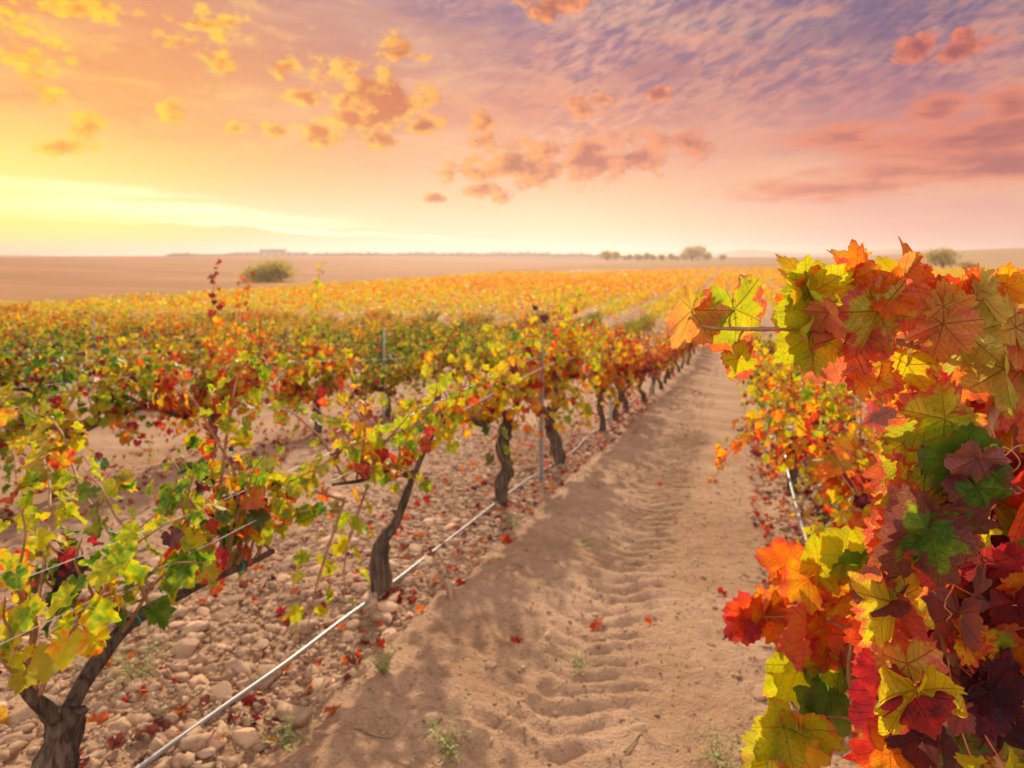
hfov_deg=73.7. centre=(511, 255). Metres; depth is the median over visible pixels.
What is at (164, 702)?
weed
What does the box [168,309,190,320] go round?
grapevine
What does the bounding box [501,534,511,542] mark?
fallen leaf
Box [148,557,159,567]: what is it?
stone
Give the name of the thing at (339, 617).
stone
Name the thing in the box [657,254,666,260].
tree
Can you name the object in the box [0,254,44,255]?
hills
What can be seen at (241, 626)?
stone
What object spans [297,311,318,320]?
grapevine
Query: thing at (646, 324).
grapevine
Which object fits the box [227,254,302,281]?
bush
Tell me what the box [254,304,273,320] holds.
grapevine
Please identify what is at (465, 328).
grapevine
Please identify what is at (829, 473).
grapevine
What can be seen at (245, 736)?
stone
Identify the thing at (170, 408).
grapevine
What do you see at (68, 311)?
grapevine
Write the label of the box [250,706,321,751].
weed
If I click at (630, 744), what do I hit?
twig
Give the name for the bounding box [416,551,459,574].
weed
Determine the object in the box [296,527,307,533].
stone
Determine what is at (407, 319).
grapevine
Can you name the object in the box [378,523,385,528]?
stone
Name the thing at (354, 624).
stone
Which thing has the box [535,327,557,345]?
grapevine
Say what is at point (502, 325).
grapevine
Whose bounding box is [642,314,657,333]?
grapevine
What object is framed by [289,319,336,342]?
grapevine
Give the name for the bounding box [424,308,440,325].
grapevine
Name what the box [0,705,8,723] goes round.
fallen leaf
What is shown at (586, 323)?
grapevine
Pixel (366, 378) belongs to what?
grapevine
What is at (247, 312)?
grapevine
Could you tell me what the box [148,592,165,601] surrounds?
stone
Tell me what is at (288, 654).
stone
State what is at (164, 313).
grapevine
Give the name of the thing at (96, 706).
stone
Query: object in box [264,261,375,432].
grapevine
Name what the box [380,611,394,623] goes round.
stone
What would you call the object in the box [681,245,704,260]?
tree
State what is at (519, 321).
grapevine
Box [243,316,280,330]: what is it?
grapevine
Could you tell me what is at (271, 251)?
farm building
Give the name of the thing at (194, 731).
stone
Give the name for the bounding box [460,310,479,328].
grapevine
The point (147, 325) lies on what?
grapevine
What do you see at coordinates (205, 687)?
stone
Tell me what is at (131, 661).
stone
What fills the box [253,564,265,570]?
fallen leaf
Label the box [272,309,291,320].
grapevine
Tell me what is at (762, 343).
grapevine
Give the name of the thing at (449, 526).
stone
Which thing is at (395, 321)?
grapevine
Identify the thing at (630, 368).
grapevine
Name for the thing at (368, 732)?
twig
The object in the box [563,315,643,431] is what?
grapevine
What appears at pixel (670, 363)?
grapevine
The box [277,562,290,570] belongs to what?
stone
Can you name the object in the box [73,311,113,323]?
grapevine
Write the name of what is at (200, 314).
grapevine
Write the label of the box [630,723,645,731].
stone
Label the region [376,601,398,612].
stone
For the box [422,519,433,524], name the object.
stone
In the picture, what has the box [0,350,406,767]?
grapevine
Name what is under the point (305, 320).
grapevine
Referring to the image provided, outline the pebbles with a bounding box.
[0,424,862,767]
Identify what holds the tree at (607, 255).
on the ground
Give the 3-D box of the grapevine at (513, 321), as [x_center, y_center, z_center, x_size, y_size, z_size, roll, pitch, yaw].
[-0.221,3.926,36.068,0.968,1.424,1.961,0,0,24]
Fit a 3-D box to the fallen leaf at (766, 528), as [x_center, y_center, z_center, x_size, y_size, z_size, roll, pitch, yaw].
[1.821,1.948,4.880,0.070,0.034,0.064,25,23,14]
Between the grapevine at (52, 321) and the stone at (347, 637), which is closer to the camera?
the stone at (347, 637)
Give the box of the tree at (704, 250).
[695,245,706,260]
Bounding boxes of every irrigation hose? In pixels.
[134,358,687,767]
[766,414,807,540]
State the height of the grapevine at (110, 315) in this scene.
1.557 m
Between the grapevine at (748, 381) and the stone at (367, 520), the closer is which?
the stone at (367, 520)
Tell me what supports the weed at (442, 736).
on the path
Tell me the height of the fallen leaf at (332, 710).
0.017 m
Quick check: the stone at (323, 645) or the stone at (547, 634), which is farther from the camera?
the stone at (547, 634)
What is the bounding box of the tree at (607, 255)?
[599,250,613,260]
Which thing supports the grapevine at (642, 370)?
on the ground
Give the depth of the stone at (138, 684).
2.53 m
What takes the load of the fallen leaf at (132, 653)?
on the ground
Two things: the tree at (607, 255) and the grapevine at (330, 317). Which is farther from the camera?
the tree at (607, 255)
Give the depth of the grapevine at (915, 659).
0.92 m
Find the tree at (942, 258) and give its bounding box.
[922,246,963,267]
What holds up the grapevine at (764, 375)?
on the ground
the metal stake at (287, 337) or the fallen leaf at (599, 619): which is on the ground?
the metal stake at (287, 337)
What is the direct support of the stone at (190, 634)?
on the ground
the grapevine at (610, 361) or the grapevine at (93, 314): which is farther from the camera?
the grapevine at (93, 314)
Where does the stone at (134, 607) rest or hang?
on the ground
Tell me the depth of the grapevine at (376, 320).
35.03 m
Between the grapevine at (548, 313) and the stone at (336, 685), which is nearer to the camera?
the stone at (336, 685)
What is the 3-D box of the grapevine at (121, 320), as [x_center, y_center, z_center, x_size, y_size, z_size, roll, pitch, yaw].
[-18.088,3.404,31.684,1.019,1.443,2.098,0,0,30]
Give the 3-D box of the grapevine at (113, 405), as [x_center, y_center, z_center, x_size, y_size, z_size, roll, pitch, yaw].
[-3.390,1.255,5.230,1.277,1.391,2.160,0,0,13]
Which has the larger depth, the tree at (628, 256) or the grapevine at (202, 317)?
the tree at (628, 256)
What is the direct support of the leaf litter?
on the ground
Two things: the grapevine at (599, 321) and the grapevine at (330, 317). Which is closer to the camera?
the grapevine at (330, 317)
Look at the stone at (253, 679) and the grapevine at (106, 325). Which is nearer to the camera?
the stone at (253, 679)
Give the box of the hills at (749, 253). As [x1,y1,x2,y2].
[707,248,1011,256]
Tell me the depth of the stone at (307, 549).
4.03 m
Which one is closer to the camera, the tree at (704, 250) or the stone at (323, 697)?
the stone at (323, 697)
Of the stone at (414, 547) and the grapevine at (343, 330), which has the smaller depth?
the stone at (414, 547)
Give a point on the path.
(697, 430)
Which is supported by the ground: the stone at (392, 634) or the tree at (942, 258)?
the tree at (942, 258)
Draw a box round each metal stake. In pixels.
[92,318,94,387]
[287,325,288,387]
[382,329,385,416]
[539,340,543,479]
[609,347,611,426]
[651,335,653,393]
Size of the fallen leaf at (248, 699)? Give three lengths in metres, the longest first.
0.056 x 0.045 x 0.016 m
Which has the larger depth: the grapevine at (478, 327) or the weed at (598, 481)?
the grapevine at (478, 327)
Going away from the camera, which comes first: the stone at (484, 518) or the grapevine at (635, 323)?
the stone at (484, 518)
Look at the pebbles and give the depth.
3.07 m
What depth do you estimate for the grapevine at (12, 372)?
8.39 m
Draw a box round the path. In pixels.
[247,344,799,767]
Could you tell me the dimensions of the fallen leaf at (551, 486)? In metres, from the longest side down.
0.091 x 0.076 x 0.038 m
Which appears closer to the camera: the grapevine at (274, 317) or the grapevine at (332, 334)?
the grapevine at (332, 334)
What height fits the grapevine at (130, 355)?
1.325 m
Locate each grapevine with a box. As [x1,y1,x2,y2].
[0,298,30,315]
[0,307,19,318]
[0,310,56,343]
[0,311,13,347]
[0,318,127,417]
[0,320,109,378]
[0,333,182,499]
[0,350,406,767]
[1,308,77,357]
[2,308,49,331]
[2,311,37,325]
[11,309,49,320]
[12,307,42,314]
[20,307,55,316]
[24,313,80,340]
[38,308,100,343]
[45,305,90,336]
[53,307,83,315]
[71,308,151,357]
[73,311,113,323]
[77,307,103,318]
[82,317,121,341]
[84,325,180,372]
[85,328,206,397]
[90,309,121,324]
[91,314,131,335]
[97,316,157,348]
[98,308,132,321]
[101,308,128,315]
[102,351,521,633]
[105,315,135,324]
[112,259,297,456]
[136,312,167,323]
[136,313,193,347]
[140,323,231,379]
[144,312,172,323]
[146,312,200,346]
[152,309,176,319]
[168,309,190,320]
[182,312,218,337]
[185,323,231,360]
[188,311,210,327]
[190,308,216,323]
[190,320,273,383]
[191,321,227,342]
[192,321,218,331]
[210,311,241,325]
[216,311,285,355]
[217,308,235,320]
[221,317,264,333]
[236,305,259,319]
[236,311,260,324]
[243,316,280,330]
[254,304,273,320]
[254,316,293,334]
[257,311,286,324]
[257,320,341,380]
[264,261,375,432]
[266,318,316,361]
[270,325,302,341]
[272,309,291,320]
[276,315,309,332]
[277,311,303,323]
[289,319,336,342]
[292,317,316,324]
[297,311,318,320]
[302,330,375,369]
[305,315,335,331]
[310,310,340,326]
[312,324,355,354]
[327,318,349,336]
[329,324,353,344]
[335,316,352,330]
[340,317,386,360]
[343,332,442,416]
[345,312,367,330]
[345,319,372,332]
[345,324,416,367]
[363,309,385,328]
[365,306,382,327]
[369,322,396,355]
[370,318,399,340]
[373,308,397,326]
[382,312,403,328]
[382,320,438,375]
[388,317,413,338]
[392,313,483,403]
[401,315,417,328]
[408,312,429,327]
[419,323,447,350]
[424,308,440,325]
[424,319,445,328]
[424,321,461,362]
[437,309,569,505]
[437,319,455,336]
[439,329,507,388]
[448,316,469,331]
[451,323,473,341]
[451,330,480,355]
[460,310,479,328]
[462,314,485,339]
[463,324,498,346]
[467,322,523,375]
[470,311,487,326]
[482,310,499,325]
[488,317,512,336]
[493,326,520,343]
[497,317,518,335]
[502,284,610,464]
[508,338,537,370]
[510,314,527,329]
[510,324,540,348]
[515,321,548,337]
[525,310,549,328]
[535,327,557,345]
[536,324,556,341]
[538,309,550,326]
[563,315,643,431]
[576,315,592,329]
[579,310,602,330]
[581,324,649,420]
[583,322,601,357]
[586,311,606,326]
[590,329,657,409]
[609,322,631,333]
[619,318,637,338]
[625,321,640,337]
[629,320,643,340]
[631,314,647,334]
[631,337,670,401]
[634,313,653,336]
[634,334,675,393]
[639,336,684,388]
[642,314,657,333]
[645,312,656,330]
[646,322,676,383]
[649,333,688,378]
[661,333,685,374]
[664,236,1023,767]
[668,332,693,367]
[675,340,695,371]
[686,342,697,364]
[707,337,897,525]
[734,334,765,386]
[738,345,850,491]
[740,334,776,414]
[746,332,768,395]
[747,331,771,344]
[747,344,782,438]
[753,346,805,457]
[763,394,881,588]
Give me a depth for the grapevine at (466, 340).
21.55 m
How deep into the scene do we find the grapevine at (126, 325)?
16.82 m
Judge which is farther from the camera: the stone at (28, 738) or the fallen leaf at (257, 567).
the fallen leaf at (257, 567)
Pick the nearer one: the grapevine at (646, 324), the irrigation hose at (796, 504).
the irrigation hose at (796, 504)
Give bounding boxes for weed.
[65,643,128,675]
[74,617,186,690]
[116,670,224,722]
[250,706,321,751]
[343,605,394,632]
[360,643,396,673]
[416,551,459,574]
[417,704,482,764]
[497,506,527,526]
[531,490,558,509]
[564,643,595,676]
[574,535,603,547]
[590,474,604,488]
[625,416,642,434]
[683,714,744,767]
[777,482,796,493]
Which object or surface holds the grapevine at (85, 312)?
on the ground
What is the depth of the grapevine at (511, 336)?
26.29 m
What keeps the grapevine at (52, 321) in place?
on the ground
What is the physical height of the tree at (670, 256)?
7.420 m
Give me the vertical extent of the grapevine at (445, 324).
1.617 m
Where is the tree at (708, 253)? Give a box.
[701,251,711,259]
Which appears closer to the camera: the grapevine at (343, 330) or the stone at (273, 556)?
the stone at (273, 556)
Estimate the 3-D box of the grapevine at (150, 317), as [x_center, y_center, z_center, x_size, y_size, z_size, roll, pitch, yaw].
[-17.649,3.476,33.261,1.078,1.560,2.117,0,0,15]
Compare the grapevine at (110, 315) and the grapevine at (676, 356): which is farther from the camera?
the grapevine at (110, 315)
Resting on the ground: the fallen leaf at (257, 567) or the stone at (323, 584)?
the stone at (323, 584)
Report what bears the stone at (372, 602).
on the ground
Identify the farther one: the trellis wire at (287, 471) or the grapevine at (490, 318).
the grapevine at (490, 318)
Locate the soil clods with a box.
[272,436,847,767]
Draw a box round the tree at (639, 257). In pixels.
[632,253,643,260]
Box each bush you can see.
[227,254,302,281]
[957,261,982,267]
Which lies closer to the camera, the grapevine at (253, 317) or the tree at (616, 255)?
the grapevine at (253, 317)
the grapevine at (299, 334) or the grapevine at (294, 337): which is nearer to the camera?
the grapevine at (299, 334)
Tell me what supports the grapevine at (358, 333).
on the ground
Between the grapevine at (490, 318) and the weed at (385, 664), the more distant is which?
the grapevine at (490, 318)
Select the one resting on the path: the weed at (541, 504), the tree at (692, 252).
the weed at (541, 504)
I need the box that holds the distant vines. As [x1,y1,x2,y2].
[0,266,1023,321]
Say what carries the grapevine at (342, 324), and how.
on the ground
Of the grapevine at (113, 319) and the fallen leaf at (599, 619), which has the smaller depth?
the fallen leaf at (599, 619)
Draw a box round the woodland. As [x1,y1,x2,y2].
[165,248,601,256]
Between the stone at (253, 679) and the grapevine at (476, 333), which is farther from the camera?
the grapevine at (476, 333)
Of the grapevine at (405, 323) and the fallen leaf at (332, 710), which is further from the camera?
the grapevine at (405, 323)
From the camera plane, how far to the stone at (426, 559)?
3.92 m
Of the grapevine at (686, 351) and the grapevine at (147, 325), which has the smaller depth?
the grapevine at (147, 325)
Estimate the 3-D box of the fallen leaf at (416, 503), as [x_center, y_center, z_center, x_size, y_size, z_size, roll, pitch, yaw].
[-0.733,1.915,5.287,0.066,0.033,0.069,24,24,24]
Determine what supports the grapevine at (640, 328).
on the ground
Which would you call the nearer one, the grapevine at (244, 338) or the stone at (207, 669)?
the stone at (207, 669)
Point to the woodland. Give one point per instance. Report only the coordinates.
(432, 253)
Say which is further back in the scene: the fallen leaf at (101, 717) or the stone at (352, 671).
the stone at (352, 671)
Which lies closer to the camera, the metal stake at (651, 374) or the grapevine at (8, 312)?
the metal stake at (651, 374)
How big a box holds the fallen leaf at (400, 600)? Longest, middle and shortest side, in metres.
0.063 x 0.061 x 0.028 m
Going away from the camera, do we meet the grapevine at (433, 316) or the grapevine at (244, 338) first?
the grapevine at (244, 338)
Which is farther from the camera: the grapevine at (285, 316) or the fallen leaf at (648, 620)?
the grapevine at (285, 316)
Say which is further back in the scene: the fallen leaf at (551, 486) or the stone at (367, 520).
the fallen leaf at (551, 486)
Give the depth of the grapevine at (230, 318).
38.42 m
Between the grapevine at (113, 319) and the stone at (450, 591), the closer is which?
the stone at (450, 591)
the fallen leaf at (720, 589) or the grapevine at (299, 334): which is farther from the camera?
the grapevine at (299, 334)
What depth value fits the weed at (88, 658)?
2.68 m
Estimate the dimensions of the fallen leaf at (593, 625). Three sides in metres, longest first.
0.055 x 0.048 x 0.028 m
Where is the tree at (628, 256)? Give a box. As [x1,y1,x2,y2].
[625,254,632,260]
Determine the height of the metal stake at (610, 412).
1.580 m
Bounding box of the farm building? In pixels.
[243,249,308,254]
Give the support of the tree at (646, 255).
on the ground
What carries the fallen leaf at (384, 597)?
on the pebbles
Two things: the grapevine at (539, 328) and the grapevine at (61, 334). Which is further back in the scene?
the grapevine at (539, 328)
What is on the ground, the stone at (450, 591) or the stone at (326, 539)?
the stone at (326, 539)
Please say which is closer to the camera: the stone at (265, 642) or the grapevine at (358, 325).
the stone at (265, 642)
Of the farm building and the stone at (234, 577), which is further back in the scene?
the farm building
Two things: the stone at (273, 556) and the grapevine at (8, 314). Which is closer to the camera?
the stone at (273, 556)
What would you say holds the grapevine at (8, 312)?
on the ground
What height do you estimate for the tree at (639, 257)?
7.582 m
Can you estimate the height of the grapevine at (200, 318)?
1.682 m
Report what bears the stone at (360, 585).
on the ground
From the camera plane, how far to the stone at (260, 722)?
2.38 m
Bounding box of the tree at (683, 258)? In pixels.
[678,253,689,259]
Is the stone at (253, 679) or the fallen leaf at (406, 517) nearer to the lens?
the stone at (253, 679)
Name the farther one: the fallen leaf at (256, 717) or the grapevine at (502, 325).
the grapevine at (502, 325)
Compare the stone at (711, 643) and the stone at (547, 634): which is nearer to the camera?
the stone at (711, 643)
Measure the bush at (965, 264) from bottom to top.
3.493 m
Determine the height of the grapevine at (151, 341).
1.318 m
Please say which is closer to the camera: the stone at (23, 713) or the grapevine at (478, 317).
the stone at (23, 713)
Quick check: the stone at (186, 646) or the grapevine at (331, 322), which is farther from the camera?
the grapevine at (331, 322)
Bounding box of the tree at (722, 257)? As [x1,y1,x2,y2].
[719,254,727,259]
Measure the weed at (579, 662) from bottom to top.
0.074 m
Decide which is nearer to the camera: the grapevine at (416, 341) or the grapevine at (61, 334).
the grapevine at (61, 334)
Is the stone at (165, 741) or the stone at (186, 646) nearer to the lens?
the stone at (165, 741)
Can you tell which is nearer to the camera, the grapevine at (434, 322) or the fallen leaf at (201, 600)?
the fallen leaf at (201, 600)
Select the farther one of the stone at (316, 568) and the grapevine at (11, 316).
the grapevine at (11, 316)
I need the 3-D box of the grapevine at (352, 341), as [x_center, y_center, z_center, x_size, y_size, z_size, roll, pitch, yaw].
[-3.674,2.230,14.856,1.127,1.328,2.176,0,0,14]
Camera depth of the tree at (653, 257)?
629.14 m
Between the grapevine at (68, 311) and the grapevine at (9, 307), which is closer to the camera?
the grapevine at (68, 311)
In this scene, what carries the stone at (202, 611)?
on the ground
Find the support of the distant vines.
on the ground
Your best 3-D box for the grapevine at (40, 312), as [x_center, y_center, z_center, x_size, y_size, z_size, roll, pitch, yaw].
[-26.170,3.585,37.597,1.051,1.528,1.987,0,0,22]
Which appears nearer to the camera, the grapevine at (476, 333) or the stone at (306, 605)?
the stone at (306, 605)
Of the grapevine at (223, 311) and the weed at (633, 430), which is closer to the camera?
the weed at (633, 430)
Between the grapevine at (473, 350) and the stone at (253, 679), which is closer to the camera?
the stone at (253, 679)
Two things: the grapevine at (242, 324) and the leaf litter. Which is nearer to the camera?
the leaf litter
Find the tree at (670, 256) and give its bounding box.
[667,253,675,260]
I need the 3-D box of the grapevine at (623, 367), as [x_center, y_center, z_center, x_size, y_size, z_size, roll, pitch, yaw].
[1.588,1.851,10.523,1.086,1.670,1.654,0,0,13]
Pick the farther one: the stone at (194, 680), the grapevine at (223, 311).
the grapevine at (223, 311)
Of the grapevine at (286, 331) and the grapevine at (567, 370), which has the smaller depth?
the grapevine at (567, 370)
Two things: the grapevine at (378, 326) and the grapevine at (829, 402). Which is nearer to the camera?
the grapevine at (829, 402)
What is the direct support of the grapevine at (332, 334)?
on the ground
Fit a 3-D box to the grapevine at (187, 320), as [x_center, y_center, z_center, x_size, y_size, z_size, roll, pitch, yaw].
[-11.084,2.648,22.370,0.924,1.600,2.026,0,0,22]
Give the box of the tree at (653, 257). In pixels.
[649,253,656,260]
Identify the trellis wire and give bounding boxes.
[0,335,614,388]
[0,343,664,644]
[7,332,460,342]
[22,333,540,351]
[30,339,667,575]
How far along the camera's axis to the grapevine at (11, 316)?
24.16 m
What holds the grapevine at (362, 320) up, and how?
on the ground
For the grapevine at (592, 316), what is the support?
on the ground
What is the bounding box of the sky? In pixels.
[0,0,1023,255]
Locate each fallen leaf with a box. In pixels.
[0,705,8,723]
[86,710,108,724]
[121,651,136,658]
[138,682,162,696]
[170,704,188,713]
[196,598,207,605]
[241,694,254,705]
[241,712,263,725]
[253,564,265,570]
[324,705,339,715]
[382,592,388,599]
[397,593,402,603]
[402,515,409,520]
[414,499,420,506]
[455,578,465,585]
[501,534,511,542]
[511,635,522,643]
[547,483,555,488]
[589,622,599,631]
[594,616,603,622]
[644,617,653,624]
[717,587,726,595]
[761,524,770,531]
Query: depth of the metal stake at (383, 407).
9.94 m
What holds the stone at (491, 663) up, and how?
on the ground
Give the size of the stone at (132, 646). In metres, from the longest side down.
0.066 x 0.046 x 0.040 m
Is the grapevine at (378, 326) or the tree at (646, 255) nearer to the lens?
the grapevine at (378, 326)
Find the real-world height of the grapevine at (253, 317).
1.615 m
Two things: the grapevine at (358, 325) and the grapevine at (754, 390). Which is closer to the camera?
the grapevine at (754, 390)
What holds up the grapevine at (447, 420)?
on the ground
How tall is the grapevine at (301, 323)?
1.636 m
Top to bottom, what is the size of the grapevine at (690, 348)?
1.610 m
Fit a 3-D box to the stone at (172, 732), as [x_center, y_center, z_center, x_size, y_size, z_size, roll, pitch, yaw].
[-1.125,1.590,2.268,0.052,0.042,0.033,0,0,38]
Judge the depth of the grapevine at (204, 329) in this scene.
23.46 m
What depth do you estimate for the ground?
8.11 m
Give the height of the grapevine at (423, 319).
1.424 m
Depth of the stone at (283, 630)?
3.05 m
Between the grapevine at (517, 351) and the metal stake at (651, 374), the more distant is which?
the grapevine at (517, 351)
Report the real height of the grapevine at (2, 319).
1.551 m
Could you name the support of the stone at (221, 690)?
on the ground
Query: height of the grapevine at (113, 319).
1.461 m
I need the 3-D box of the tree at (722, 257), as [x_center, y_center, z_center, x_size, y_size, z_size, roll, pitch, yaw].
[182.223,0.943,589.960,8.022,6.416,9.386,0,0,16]
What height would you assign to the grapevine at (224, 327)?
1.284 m
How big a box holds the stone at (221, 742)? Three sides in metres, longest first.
0.087 x 0.079 x 0.051 m
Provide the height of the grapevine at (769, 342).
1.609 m
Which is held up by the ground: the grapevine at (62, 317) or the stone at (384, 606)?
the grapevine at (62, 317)
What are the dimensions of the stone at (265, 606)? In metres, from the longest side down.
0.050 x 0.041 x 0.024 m
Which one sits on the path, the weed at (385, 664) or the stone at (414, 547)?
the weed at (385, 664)
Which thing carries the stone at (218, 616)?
on the ground
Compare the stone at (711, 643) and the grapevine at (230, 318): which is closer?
the stone at (711, 643)
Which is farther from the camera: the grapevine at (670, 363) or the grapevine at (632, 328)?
the grapevine at (632, 328)
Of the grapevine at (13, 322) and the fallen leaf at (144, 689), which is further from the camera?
the grapevine at (13, 322)
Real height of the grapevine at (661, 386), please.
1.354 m
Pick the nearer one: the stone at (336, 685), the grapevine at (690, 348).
the stone at (336, 685)
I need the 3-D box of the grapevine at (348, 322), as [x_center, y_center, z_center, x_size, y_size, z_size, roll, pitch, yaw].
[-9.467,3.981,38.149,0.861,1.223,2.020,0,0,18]
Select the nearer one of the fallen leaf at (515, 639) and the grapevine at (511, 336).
the fallen leaf at (515, 639)
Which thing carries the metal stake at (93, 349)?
on the ground
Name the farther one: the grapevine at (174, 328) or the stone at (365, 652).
the grapevine at (174, 328)
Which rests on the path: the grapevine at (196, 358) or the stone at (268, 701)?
the stone at (268, 701)
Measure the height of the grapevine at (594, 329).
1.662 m
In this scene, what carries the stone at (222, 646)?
on the ground
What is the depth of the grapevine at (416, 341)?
17.85 m
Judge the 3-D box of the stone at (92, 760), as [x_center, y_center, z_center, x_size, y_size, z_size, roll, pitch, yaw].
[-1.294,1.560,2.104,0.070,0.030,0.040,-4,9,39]
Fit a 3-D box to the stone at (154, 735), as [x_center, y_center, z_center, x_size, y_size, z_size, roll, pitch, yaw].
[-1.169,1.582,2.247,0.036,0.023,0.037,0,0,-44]
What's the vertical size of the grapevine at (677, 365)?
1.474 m
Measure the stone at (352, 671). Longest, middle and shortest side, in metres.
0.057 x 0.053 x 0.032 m
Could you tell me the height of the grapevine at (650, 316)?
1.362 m
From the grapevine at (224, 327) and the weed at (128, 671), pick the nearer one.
the weed at (128, 671)
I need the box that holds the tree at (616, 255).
[611,251,621,258]
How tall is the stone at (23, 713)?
0.112 m
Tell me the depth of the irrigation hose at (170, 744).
2.73 m
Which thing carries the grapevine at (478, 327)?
on the ground
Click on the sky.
(128, 127)
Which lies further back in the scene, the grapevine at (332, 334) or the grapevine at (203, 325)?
the grapevine at (203, 325)
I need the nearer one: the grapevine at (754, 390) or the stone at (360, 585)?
the stone at (360, 585)
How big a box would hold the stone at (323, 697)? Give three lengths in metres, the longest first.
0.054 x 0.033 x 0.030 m
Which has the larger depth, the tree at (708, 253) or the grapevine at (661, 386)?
the tree at (708, 253)
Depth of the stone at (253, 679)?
2.60 m
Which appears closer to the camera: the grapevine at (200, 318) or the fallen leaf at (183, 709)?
the fallen leaf at (183, 709)
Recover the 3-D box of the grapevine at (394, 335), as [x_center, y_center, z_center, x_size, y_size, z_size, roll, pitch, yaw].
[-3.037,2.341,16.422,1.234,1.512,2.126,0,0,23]
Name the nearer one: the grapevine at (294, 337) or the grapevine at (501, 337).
the grapevine at (501, 337)
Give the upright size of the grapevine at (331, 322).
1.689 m
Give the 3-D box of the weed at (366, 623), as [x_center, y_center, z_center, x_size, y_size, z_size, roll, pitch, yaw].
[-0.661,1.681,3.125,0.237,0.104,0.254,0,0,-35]
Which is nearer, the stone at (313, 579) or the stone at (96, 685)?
the stone at (96, 685)
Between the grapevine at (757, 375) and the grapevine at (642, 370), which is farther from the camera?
the grapevine at (642, 370)
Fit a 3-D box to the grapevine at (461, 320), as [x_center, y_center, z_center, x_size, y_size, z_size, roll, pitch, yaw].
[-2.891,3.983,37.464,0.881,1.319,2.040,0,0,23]
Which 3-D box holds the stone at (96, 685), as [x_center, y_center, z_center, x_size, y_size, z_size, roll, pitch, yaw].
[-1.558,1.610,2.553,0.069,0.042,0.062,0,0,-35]
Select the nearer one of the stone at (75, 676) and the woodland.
the stone at (75, 676)
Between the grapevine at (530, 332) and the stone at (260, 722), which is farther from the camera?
the grapevine at (530, 332)
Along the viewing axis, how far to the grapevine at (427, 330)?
26.11 m
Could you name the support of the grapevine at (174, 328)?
on the ground
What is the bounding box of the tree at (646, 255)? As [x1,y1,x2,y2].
[643,252,650,258]
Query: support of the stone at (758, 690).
on the ground
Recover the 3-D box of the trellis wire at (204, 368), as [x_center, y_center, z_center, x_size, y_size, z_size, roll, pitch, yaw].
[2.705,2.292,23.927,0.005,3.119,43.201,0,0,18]
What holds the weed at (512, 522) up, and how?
on the path
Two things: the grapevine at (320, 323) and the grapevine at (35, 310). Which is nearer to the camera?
the grapevine at (320, 323)
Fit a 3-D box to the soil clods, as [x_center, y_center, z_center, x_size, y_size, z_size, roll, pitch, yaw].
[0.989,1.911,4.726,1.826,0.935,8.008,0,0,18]
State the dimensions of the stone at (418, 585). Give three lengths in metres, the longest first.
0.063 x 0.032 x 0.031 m
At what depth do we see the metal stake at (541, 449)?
6.23 m
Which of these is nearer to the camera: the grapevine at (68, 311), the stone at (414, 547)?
the stone at (414, 547)
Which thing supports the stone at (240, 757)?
on the path
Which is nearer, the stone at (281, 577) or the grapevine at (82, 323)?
the stone at (281, 577)
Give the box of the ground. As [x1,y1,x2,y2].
[0,248,1023,767]
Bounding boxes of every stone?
[5,694,62,724]
[16,734,33,744]
[55,680,64,684]
[69,671,98,682]
[85,757,98,764]
[88,681,105,691]
[89,700,107,711]
[120,657,137,665]
[124,644,136,651]
[128,677,145,691]
[131,602,145,611]
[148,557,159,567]
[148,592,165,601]
[150,733,162,738]
[159,738,169,743]
[168,729,178,736]
[169,621,183,627]
[171,638,199,655]
[181,620,203,634]
[185,632,196,637]
[186,728,197,736]
[189,674,209,688]
[193,685,209,693]
[195,607,210,614]
[198,663,219,675]
[202,733,226,748]
[207,681,232,701]
[211,613,230,620]
[217,644,226,648]
[225,573,241,580]
[231,727,261,747]
[232,754,243,765]
[234,623,245,632]
[244,676,257,691]
[256,638,268,649]
[256,715,263,724]
[262,604,269,609]
[265,699,271,705]
[271,554,279,559]
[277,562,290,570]
[277,574,289,580]
[279,627,286,634]
[281,651,295,658]
[282,554,303,568]
[285,529,295,534]
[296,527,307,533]
[298,547,310,552]
[301,603,310,608]
[307,576,319,582]
[309,564,322,574]
[312,631,322,639]
[318,581,327,588]
[318,695,327,701]
[319,643,326,649]
[320,534,340,544]
[328,492,343,503]
[331,681,341,689]
[335,615,347,625]
[342,572,354,580]
[343,634,351,642]
[345,619,360,630]
[345,669,355,675]
[351,582,369,590]
[359,593,377,608]
[361,649,374,656]
[362,518,374,523]
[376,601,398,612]
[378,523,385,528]
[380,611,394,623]
[380,628,397,642]
[408,543,420,552]
[414,582,422,587]
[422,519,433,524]
[423,556,433,562]
[444,523,454,530]
[444,579,455,601]
[479,516,490,521]
[487,661,496,666]
[543,631,550,636]
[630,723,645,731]
[707,640,715,645]
[753,684,766,701]
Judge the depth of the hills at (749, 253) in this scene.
2521.36 m
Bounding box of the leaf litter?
[0,395,863,767]
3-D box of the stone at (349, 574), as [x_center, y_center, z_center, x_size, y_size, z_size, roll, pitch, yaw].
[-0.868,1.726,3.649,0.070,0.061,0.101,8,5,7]
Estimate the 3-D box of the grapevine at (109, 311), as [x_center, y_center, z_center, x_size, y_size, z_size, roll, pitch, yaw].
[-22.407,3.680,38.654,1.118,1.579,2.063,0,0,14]
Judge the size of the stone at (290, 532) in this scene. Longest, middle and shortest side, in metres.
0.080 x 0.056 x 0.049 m
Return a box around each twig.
[353,716,409,737]
[624,730,643,752]
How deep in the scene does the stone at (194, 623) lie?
3.04 m
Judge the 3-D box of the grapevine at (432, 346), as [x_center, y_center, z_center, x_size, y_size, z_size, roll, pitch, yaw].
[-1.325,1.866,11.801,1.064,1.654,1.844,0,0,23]
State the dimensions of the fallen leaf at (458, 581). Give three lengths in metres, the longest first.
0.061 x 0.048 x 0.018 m
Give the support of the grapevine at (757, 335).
on the ground
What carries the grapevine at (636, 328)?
on the ground
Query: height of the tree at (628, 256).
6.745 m
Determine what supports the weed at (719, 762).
on the path

